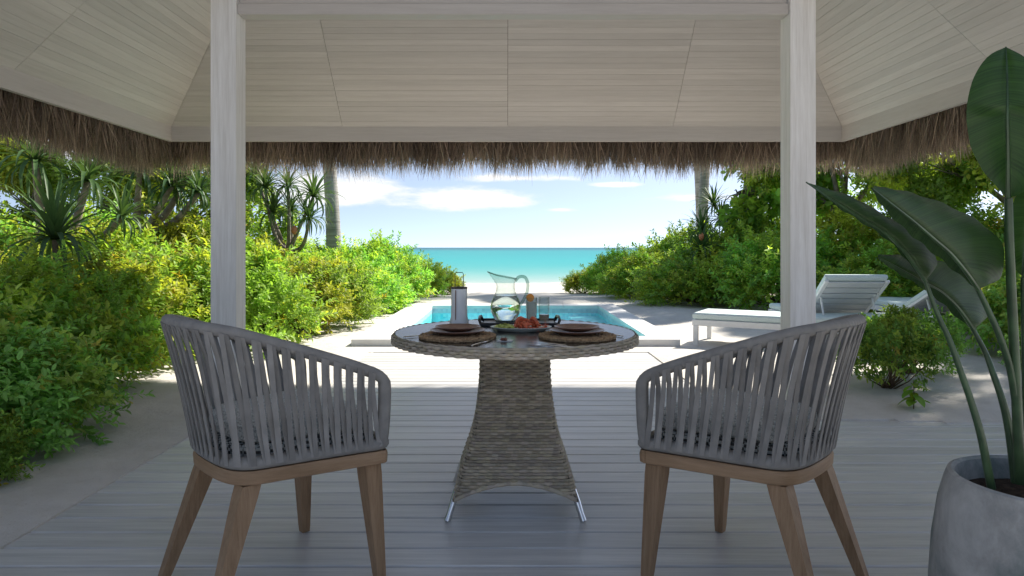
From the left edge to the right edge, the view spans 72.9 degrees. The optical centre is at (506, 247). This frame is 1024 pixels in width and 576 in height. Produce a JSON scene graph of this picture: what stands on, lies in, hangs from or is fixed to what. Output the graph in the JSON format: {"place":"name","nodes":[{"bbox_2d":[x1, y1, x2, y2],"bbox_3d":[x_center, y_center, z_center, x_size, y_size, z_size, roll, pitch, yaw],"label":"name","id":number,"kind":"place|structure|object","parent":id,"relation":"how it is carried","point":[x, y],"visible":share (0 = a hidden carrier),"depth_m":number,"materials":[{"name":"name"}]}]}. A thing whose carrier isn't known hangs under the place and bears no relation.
{"place":"outdoors","nodes":[
{"label":"outdoors","id":0,"kind":"place"},
{"bbox_2d":[322,248,650,282],"bbox_3d":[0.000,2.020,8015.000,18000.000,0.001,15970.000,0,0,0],"label":"sea water","id":1,"kind":"structure","parent":0,"point":[527,265],"depth_m":99.80,"materials":[{"name":"teal liquid"}]},
{"bbox_2d":[0,140,1003,247],"label":"sky","id":2,"kind":"structure","parent":0,"point":[545,210],"materials":[{"name":"blue"}]},
{"bbox_2d":[0,282,1021,548],"bbox_3d":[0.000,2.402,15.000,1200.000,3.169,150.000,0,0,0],"label":"sand ground","id":3,"kind":"structure","parent":0,"point":[64,478],"depth_m":4.83,"materials":[{"name":"beige sand"}]},
{"bbox_2d":[0,225,24,260],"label":"shrub","id":4,"kind":"object","parent":3,"relation":"on","point":[14,228],"visible":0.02,"depth_m":8.02,"materials":[{"name":"green plant"}]},
{"bbox_2d":[0,200,35,243],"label":"shrub","id":5,"kind":"object","parent":3,"relation":"on","point":[3,221],"visible":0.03,"depth_m":10.14,"materials":[{"name":"green plant"}]},
{"bbox_2d":[0,383,45,485],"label":"shrub","id":6,"kind":"object","parent":3,"relation":"on","point":[9,441],"visible":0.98,"depth_m":3.20,"materials":[{"name":"green plant"}]},
{"bbox_2d":[0,169,132,283],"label":"pandanus tree","id":7,"kind":"object","parent":3,"relation":"on","point":[54,218],"visible":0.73,"depth_m":5.91,"materials":[{"name":"green plant"}]},
{"bbox_2d":[0,283,154,464],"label":"shrub","id":8,"kind":"object","parent":3,"relation":"on","point":[42,374],"visible":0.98,"depth_m":3.74,"materials":[{"name":"green plant"}]},
{"bbox_2d":[0,134,158,251],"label":"pandanus tree","id":9,"kind":"object","parent":3,"relation":"on","point":[36,167],"visible":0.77,"depth_m":7.98,"materials":[{"name":"green plant"}]},
{"bbox_2d":[5,198,164,271],"bbox_3d":[-6.042,0.209,10.169,2.875,1.903,3.395,0,0,0],"label":"shrub","id":10,"kind":"object","parent":3,"relation":"on","point":[85,223],"visible":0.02,"depth_m":9.94,"materials":[{"name":"green plant"}]},
{"bbox_2d":[0,237,172,405],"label":"shrub","id":11,"kind":"object","parent":3,"relation":"on","point":[49,291],"visible":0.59,"depth_m":4.92,"materials":[{"name":"green plant"}]},
{"bbox_2d":[0,214,193,317],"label":"shrub","id":12,"kind":"object","parent":3,"relation":"on","point":[145,239],"visible":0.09,"depth_m":7.86,"materials":[{"name":"green plant"}]},
{"bbox_2d":[0,241,210,371],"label":"shrub","id":13,"kind":"object","parent":3,"relation":"on","point":[158,295],"visible":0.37,"depth_m":6.11,"materials":[{"name":"green plant"}]},
{"bbox_2d":[0,127,303,246],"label":"broadleaf tree","id":14,"kind":"object","parent":3,"relation":"on","point":[144,195],"visible":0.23,"depth_m":11.96,"materials":[{"name":"green plant"}]},
{"bbox_2d":[100,160,210,236],"bbox_3d":[-4.871,-0.343,9.886,1.919,2.718,1.471,0,0,-39],"label":"pandanus tree","id":15,"kind":"object","parent":3,"relation":"on","point":[167,187],"visible":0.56,"depth_m":9.80,"materials":[{"name":"green plant"}]},
{"bbox_2d":[117,229,339,360],"bbox_3d":[-3.075,0.485,7.538,2.363,1.390,2.557,0,0,-44],"label":"shrub","id":16,"kind":"object","parent":3,"relation":"on","point":[261,287],"visible":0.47,"depth_m":7.22,"materials":[{"name":"green plant"}]},
{"bbox_2d":[139,201,330,269],"bbox_3d":[-4.179,0.264,10.145,2.648,1.880,2.866,0,0,30],"label":"shrub","id":17,"kind":"object","parent":3,"relation":"on","point":[197,229],"visible":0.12,"depth_m":9.75,"materials":[{"name":"green plant"}]},
{"bbox_2d":[246,221,320,272],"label":"shrub","id":18,"kind":"object","parent":3,"relation":"on","point":[299,239],"visible":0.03,"depth_m":12.54,"materials":[{"name":"green plant"}]},
{"bbox_2d":[246,162,342,253],"bbox_3d":[-3.748,-0.373,11.440,2.258,2.765,1.453,0,0,13],"label":"dracaena tree","id":19,"kind":"object","parent":3,"relation":"on","point":[266,182],"visible":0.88,"depth_m":11.23,"materials":[{"name":"green plant"}]},
{"bbox_2d":[260,233,359,258],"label":"shrub","id":20,"kind":"object","parent":3,"relation":"on","point":[317,245],"visible":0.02,"depth_m":15.09,"materials":[{"name":"green plant"}]},
{"bbox_2d":[247,246,388,335],"bbox_3d":[-2.668,0.602,9.259,2.137,1.265,2.401,0,0,7],"label":"shrub","id":21,"kind":"object","parent":3,"relation":"on","point":[343,285],"visible":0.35,"depth_m":9.02,"materials":[{"name":"green plant"}]},
{"bbox_2d":[323,161,341,249],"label":"palm tree","id":22,"kind":"object","parent":3,"relation":"on","point":[332,233],"visible":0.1,"depth_m":14.94,"materials":[{"name":"grey plant"}]},
{"bbox_2d":[300,248,420,317],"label":"shrub","id":23,"kind":"object","parent":3,"relation":"on","point":[395,288],"visible":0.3,"depth_m":11.30,"materials":[{"name":"green plant"}]},
{"bbox_2d":[313,228,440,303],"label":"shrub","id":24,"kind":"object","parent":3,"relation":"on","point":[399,264],"visible":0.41,"depth_m":13.67,"materials":[{"name":"green plant"}]},
{"bbox_2d":[393,244,429,263],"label":"shrub","id":25,"kind":"object","parent":3,"relation":"on","point":[412,254],"depth_m":18.24,"materials":[{"name":"green plant"}]},
{"bbox_2d":[396,249,454,297],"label":"shrub","id":26,"kind":"object","parent":3,"relation":"on","point":[438,270],"visible":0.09,"depth_m":15.63,"materials":[{"name":"green plant"}]},
{"bbox_2d":[419,262,467,294],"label":"shrub","id":27,"kind":"object","parent":3,"relation":"on","point":[455,279],"visible":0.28,"depth_m":17.38,"materials":[{"name":"green plant"}]},
{"bbox_2d":[0,353,1006,575],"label":"terrace deck","id":28,"kind":"structure","parent":3,"relation":"on","point":[889,474],"depth_m":2.89,"materials":[{"name":"grey wood"}]},
{"bbox_2d":[158,314,390,575],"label":"dining chair","id":29,"kind":"object","parent":28,"relation":"on","point":[251,438],"visible":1,"depth_m":2.13,"materials":[{"name":"grey fabric"}]},
{"bbox_2d":[391,319,638,521],"bbox_3d":[0.035,0.733,3.020,1.066,0.743,1.066,0,0,0],"label":"round table","id":30,"kind":"object","parent":28,"relation":"on","point":[514,438],"visible":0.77,"depth_m":2.83,"materials":[{"name":"wicker"}]},
{"bbox_2d":[419,331,495,343],"bbox_3d":[-0.198,0.358,2.796,0.312,0.021,0.312,0,0,0],"label":"placemat","id":31,"kind":"object","parent":30,"relation":"on","point":[431,336],"visible":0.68,"depth_m":2.70,"materials":[{"name":"wicker"}]},
{"bbox_2d":[430,327,484,335],"bbox_3d":[-0.198,0.341,2.806,0.224,0.020,0.224,0,0,0],"label":"dinner plate","id":32,"kind":"object","parent":31,"relation":"on","point":[471,332],"visible":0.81,"depth_m":2.76,"materials":[{"name":"brown ceramic"}]},
{"bbox_2d":[435,323,479,331],"bbox_3d":[-0.198,0.327,2.806,0.184,0.020,0.184,0,0,0],"label":"side plate","id":33,"kind":"object","parent":32,"relation":"on","point":[459,327],"visible":1,"depth_m":2.83,"materials":[{"name":"brown ceramic"}]},
{"bbox_2d":[450,272,468,323],"bbox_3d":[-0.229,0.241,3.340,0.093,0.245,0.093,0,0,0],"label":"ceramic lantern","id":34,"kind":"object","parent":30,"relation":"on","point":[458,304],"visible":0.98,"depth_m":3.31,"materials":[{"name":"grey metal"}]},
{"bbox_2d":[471,339,491,345],"bbox_3d":[-0.091,0.359,2.628,0.014,0.006,0.190,0,0,21],"label":"knife","id":35,"kind":"object","parent":30,"relation":"on","point":[480,342],"visible":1,"depth_m":2.61,"materials":[{"name":"silver metal"}]},
{"bbox_2d":[478,315,560,325],"bbox_3d":[0.060,0.342,3.300,0.390,0.042,0.222,0,0,0],"label":"serving tray","id":36,"kind":"object","parent":30,"relation":"on","point":[492,321],"visible":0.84,"depth_m":3.30,"materials":[{"name":"grey metal"}]},
{"bbox_2d":[490,272,529,320],"bbox_3d":[0.002,0.236,3.336,0.164,0.242,0.146,0,0,-39],"label":"glass pitcher","id":37,"kind":"object","parent":36,"relation":"on","point":[505,307],"visible":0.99,"depth_m":3.28,"materials":[{"name":"grey"}]},
{"bbox_2d":[526,301,536,318],"bbox_3d":[0.118,0.298,3.310,0.055,0.118,0.055,0,0,0],"label":"tall glass","id":38,"kind":"object","parent":36,"relation":"on","point":[531,309],"visible":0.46,"depth_m":3.29,"materials":[{"name":"grey"}]},
{"bbox_2d":[526,294,533,301],"bbox_3d":[0.112,0.240,3.310,0.038,0.038,0.005,0,-12,-8],"label":"orange slice","id":39,"kind":"object","parent":38,"relation":"on","point":[529,297],"visible":1,"depth_m":3.31,"materials":[{"name":"orange food"}]},
{"bbox_2d":[538,296,548,319],"bbox_3d":[0.180,0.298,3.350,0.055,0.118,0.055,0,0,0],"label":"tall glass","id":40,"kind":"object","parent":36,"relation":"on","point":[543,316],"visible":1,"depth_m":3.33,"materials":[{"name":"grey"}]},
{"bbox_2d":[490,324,551,331],"bbox_3d":[0.063,0.354,3.030,0.268,0.019,0.166,0,0,0],"label":"oval platter","id":41,"kind":"object","parent":30,"relation":"on","point":[521,330],"visible":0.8,"depth_m":2.97,"materials":[{"name":"grey ceramic"}]},
{"bbox_2d":[494,323,516,327],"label":"salad leaves","id":42,"kind":"object","parent":41,"relation":"on","point":[505,325],"visible":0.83,"depth_m":3.01,"materials":[{"name":"green food"}]},
{"bbox_2d":[516,316,529,326],"bbox_3d":[0.069,0.335,3.024,0.067,0.069,0.021,6,-18,-25],"label":"prawn","id":43,"kind":"object","parent":41,"relation":"on","point":[521,318],"visible":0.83,"depth_m":3.02,"materials":[{"name":"food"}]},
{"bbox_2d":[520,321,527,327],"bbox_3d":[0.070,0.350,3.009,0.021,0.069,0.067,-13,28,-33],"label":"prawn","id":44,"kind":"object","parent":41,"relation":"on","point":[523,323],"visible":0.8,"depth_m":2.98,"materials":[{"name":"food"}]},
{"bbox_2d":[530,316,537,323],"bbox_3d":[0.115,0.333,3.035,0.021,0.069,0.067,-17,20,-31],"label":"prawn","id":45,"kind":"object","parent":41,"relation":"on","point":[533,318],"visible":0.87,"depth_m":3.01,"materials":[{"name":"food"}]},
{"bbox_2d":[528,341,566,345],"bbox_3d":[0.149,0.359,2.604,0.190,0.006,0.012,0,0,42],"label":"knife","id":46,"kind":"object","parent":30,"relation":"on","point":[549,343],"visible":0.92,"depth_m":2.58,"materials":[{"name":"silver metal"}]},
{"bbox_2d":[526,343,573,347],"bbox_3d":[0.158,0.359,2.548,0.190,0.004,0.022,0,0,30],"label":"fork","id":47,"kind":"object","parent":30,"relation":"on","point":[551,345],"visible":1,"depth_m":2.54,"materials":[{"name":"silver metal"}]},
{"bbox_2d":[538,331,615,343],"bbox_3d":[0.283,0.358,2.796,0.312,0.021,0.312,0,0,0],"label":"placemat","id":48,"kind":"object","parent":30,"relation":"on","point":[605,336],"visible":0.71,"depth_m":2.70,"materials":[{"name":"wicker"}]},
{"bbox_2d":[549,327,604,335],"bbox_3d":[0.284,0.341,2.806,0.224,0.020,0.224,0,0,0],"label":"dinner plate","id":49,"kind":"object","parent":48,"relation":"on","point":[563,332],"visible":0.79,"depth_m":2.75,"materials":[{"name":"brown ceramic"}]},
{"bbox_2d":[554,323,599,331],"bbox_3d":[0.284,0.327,2.806,0.184,0.020,0.184,0,0,0],"label":"side plate","id":50,"kind":"object","parent":49,"relation":"on","point":[574,327],"visible":1,"depth_m":2.83,"materials":[{"name":"brown ceramic"}]},
{"bbox_2d":[636,314,868,575],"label":"dining chair","id":51,"kind":"object","parent":28,"relation":"on","point":[727,428],"visible":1,"depth_m":2.13,"materials":[{"name":"grey fabric"}]},
{"bbox_2d":[928,455,1023,575],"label":"plant pot","id":52,"kind":"object","parent":28,"relation":"on","point":[977,527],"visible":0.92,"depth_m":1.61,"materials":[{"name":"concrete"}]},
{"bbox_2d":[806,47,1023,489],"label":"strelitzia plant","id":53,"kind":"object","parent":52,"relation":"in","point":[919,232],"visible":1,"depth_m":1.53,"materials":[{"name":"green plant"}]},
{"bbox_2d":[351,304,679,345],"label":"swimming pool","id":54,"kind":"structure","parent":3,"relation":"on","point":[380,334],"depth_m":10.82,"materials":[{"name":"stone"}]},
{"bbox_2d":[558,266,599,293],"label":"shrub","id":55,"kind":"object","parent":3,"relation":"on","point":[572,283],"visible":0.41,"depth_m":18.04,"materials":[{"name":"green plant"}]},
{"bbox_2d":[576,243,642,294],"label":"shrub","id":56,"kind":"object","parent":3,"relation":"on","point":[589,278],"visible":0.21,"depth_m":17.02,"materials":[{"name":"green plant"}]},
{"bbox_2d":[591,244,687,299],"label":"shrub","id":57,"kind":"object","parent":3,"relation":"on","point":[616,276],"visible":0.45,"depth_m":14.62,"materials":[{"name":"green plant"}]},
{"bbox_2d":[626,218,718,293],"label":"shrub","id":58,"kind":"object","parent":3,"relation":"on","point":[662,244],"visible":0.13,"depth_m":15.92,"materials":[{"name":"green plant"}]},
{"bbox_2d":[624,241,765,307],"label":"shrub","id":59,"kind":"object","parent":3,"relation":"on","point":[671,276],"visible":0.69,"depth_m":12.43,"materials":[{"name":"green plant"}]},
{"bbox_2d":[694,160,699,229],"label":"palm tree","id":60,"kind":"object","parent":3,"relation":"on","point":[697,178],"depth_m":20.57,"materials":[{"name":"grey plant"}]},
{"bbox_2d":[667,205,727,260],"bbox_3d":[3.881,0.083,13.474,1.261,1.857,2.267,0,0,29],"label":"dracaena tree","id":61,"kind":"object","parent":3,"relation":"on","point":[701,236],"visible":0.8,"depth_m":13.05,"materials":[{"name":"green plant"}]},
{"bbox_2d":[697,161,709,231],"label":"palm tree","id":62,"kind":"object","parent":3,"relation":"on","point":[704,181],"visible":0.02,"depth_m":18.06,"materials":[{"name":"grey plant"}]},
{"bbox_2d":[692,183,770,240],"bbox_3d":[4.994,-0.202,14.829,2.424,2.424,1.262,0,0,-32],"label":"dracaena tree","id":63,"kind":"object","parent":3,"relation":"on","point":[713,201],"visible":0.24,"depth_m":14.50,"materials":[{"name":"green plant"}]},
{"bbox_2d":[692,207,818,292],"bbox_3d":[5.269,0.276,14.223,3.152,2.422,3.222,0,0,-16],"label":"shrub","id":64,"kind":"object","parent":3,"relation":"on","point":[724,234],"visible":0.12,"depth_m":13.68,"materials":[{"name":"green plant"}]},
{"bbox_2d":[686,219,865,309],"bbox_3d":[4.650,0.350,11.688,3.223,1.664,2.910,0,0,10],"label":"shrub","id":65,"kind":"object","parent":3,"relation":"on","point":[760,270],"visible":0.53,"depth_m":11.09,"materials":[{"name":"green plant"}]},
{"bbox_2d":[714,159,854,256],"bbox_3d":[5.508,-1.091,14.296,3.177,4.458,2.423,0,0,0],"label":"almond tree","id":66,"kind":"object","parent":3,"relation":"on","point":[744,204],"visible":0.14,"depth_m":13.61,"materials":[{"name":"green plant"}]},
{"bbox_2d":[692,309,884,345],"bbox_3d":[3.077,0.886,7.494,1.968,0.407,0.660,0,0,30],"label":"sun lounger","id":67,"kind":"object","parent":3,"relation":"on","point":[749,319],"visible":0.42,"depth_m":7.51,"materials":[{"name":"grey wood"}]},
{"bbox_2d":[768,274,889,341],"bbox_3d":[3.700,0.686,8.104,0.660,0.807,1.880,0,0,3],"label":"sun lounger","id":68,"kind":"object","parent":3,"relation":"on","point":[847,293],"visible":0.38,"depth_m":7.40,"materials":[{"name":"grey wood"}]},
{"bbox_2d":[764,201,905,295],"bbox_3d":[6.153,0.113,11.935,3.261,1.902,3.014,0,0,-41],"label":"shrub","id":69,"kind":"object","parent":3,"relation":"on","point":[852,230],"visible":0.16,"depth_m":11.50,"materials":[{"name":"green plant"}]},
{"bbox_2d":[736,151,952,220],"bbox_3d":[6.781,-1.613,13.519,4.628,5.505,2.854,0,0,0],"label":"broadleaf tree","id":70,"kind":"object","parent":3,"relation":"on","point":[863,195],"visible":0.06,"depth_m":13.49,"materials":[{"name":"green plant"}]},
{"bbox_2d":[816,239,951,315],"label":"shrub","id":71,"kind":"object","parent":3,"relation":"on","point":[856,264],"visible":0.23,"depth_m":9.84,"materials":[{"name":"green plant"}]},
{"bbox_2d":[835,313,956,391],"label":"shrub","id":72,"kind":"object","parent":3,"relation":"on","point":[921,346],"visible":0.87,"depth_m":5.06,"materials":[{"name":"green plant"}]},
{"bbox_2d":[871,290,949,322],"bbox_3d":[4.965,0.695,8.288,0.660,0.651,1.913,0,0,5],"label":"sun lounger","id":73,"kind":"object","parent":3,"relation":"on","point":[920,301],"visible":0.3,"depth_m":7.98,"materials":[{"name":"grey wood"}]},
{"bbox_2d":[859,303,969,373],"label":"shrub","id":74,"kind":"object","parent":3,"relation":"on","point":[895,312],"visible":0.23,"depth_m":5.68,"materials":[{"name":"green plant"}]},
{"bbox_2d":[898,380,930,408],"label":"seedling","id":75,"kind":"object","parent":3,"relation":"on","point":[912,398],"visible":1,"depth_m":4.61,"materials":[{"name":"green plant"}]},
{"bbox_2d":[847,150,1014,211],"bbox_3d":[8.869,-1.663,11.982,5.945,5.603,3.055,0,0,0],"label":"broadleaf tree","id":76,"kind":"object","parent":3,"relation":"on","point":[944,183],"visible":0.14,"depth_m":11.46,"materials":[{"name":"green plant"}]},
{"bbox_2d":[867,199,1003,296],"bbox_3d":[6.935,0.306,10.386,3.031,1.990,3.098,0,0,-30],"label":"shrub","id":77,"kind":"object","parent":3,"relation":"on","point":[990,222],"visible":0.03,"depth_m":9.93,"materials":[{"name":"green plant"}]},
{"bbox_2d":[941,142,1016,217],"bbox_3d":[8.195,-0.945,8.751,4.993,4.170,2.867,0,0,0],"label":"broadleaf tree","id":78,"kind":"object","parent":3,"relation":"on","point":[974,163],"visible":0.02,"depth_m":9.24,"materials":[{"name":"green plant"}]},
{"bbox_2d":[949,247,1020,354],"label":"shrub","id":79,"kind":"object","parent":3,"relation":"on","point":[994,293],"visible":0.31,"depth_m":6.28,"materials":[{"name":"green plant"}]},
{"bbox_2d":[975,203,1003,231],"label":"shrub","id":80,"kind":"object","parent":3,"relation":"on","point":[991,212],"depth_m":11.61,"materials":[{"name":"green plant"}]},
{"bbox_2d":[993,232,1004,267],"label":"shrub","id":81,"kind":"object","parent":3,"relation":"on","point":[1001,238],"visible":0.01,"depth_m":9.07,"materials":[{"name":"green plant"}]},
{"bbox_2d":[996,318,1020,365],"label":"shrub","id":82,"kind":"object","parent":3,"relation":"on","point":[1006,338],"visible":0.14,"depth_m":5.75,"materials":[{"name":"green plant"}]},
{"bbox_2d":[0,0,1023,406],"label":"beach pavilion","id":83,"kind":"structure","parent":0,"point":[228,90],"depth_m":5.80,"materials":[{"name":"white wood"}]}
]}

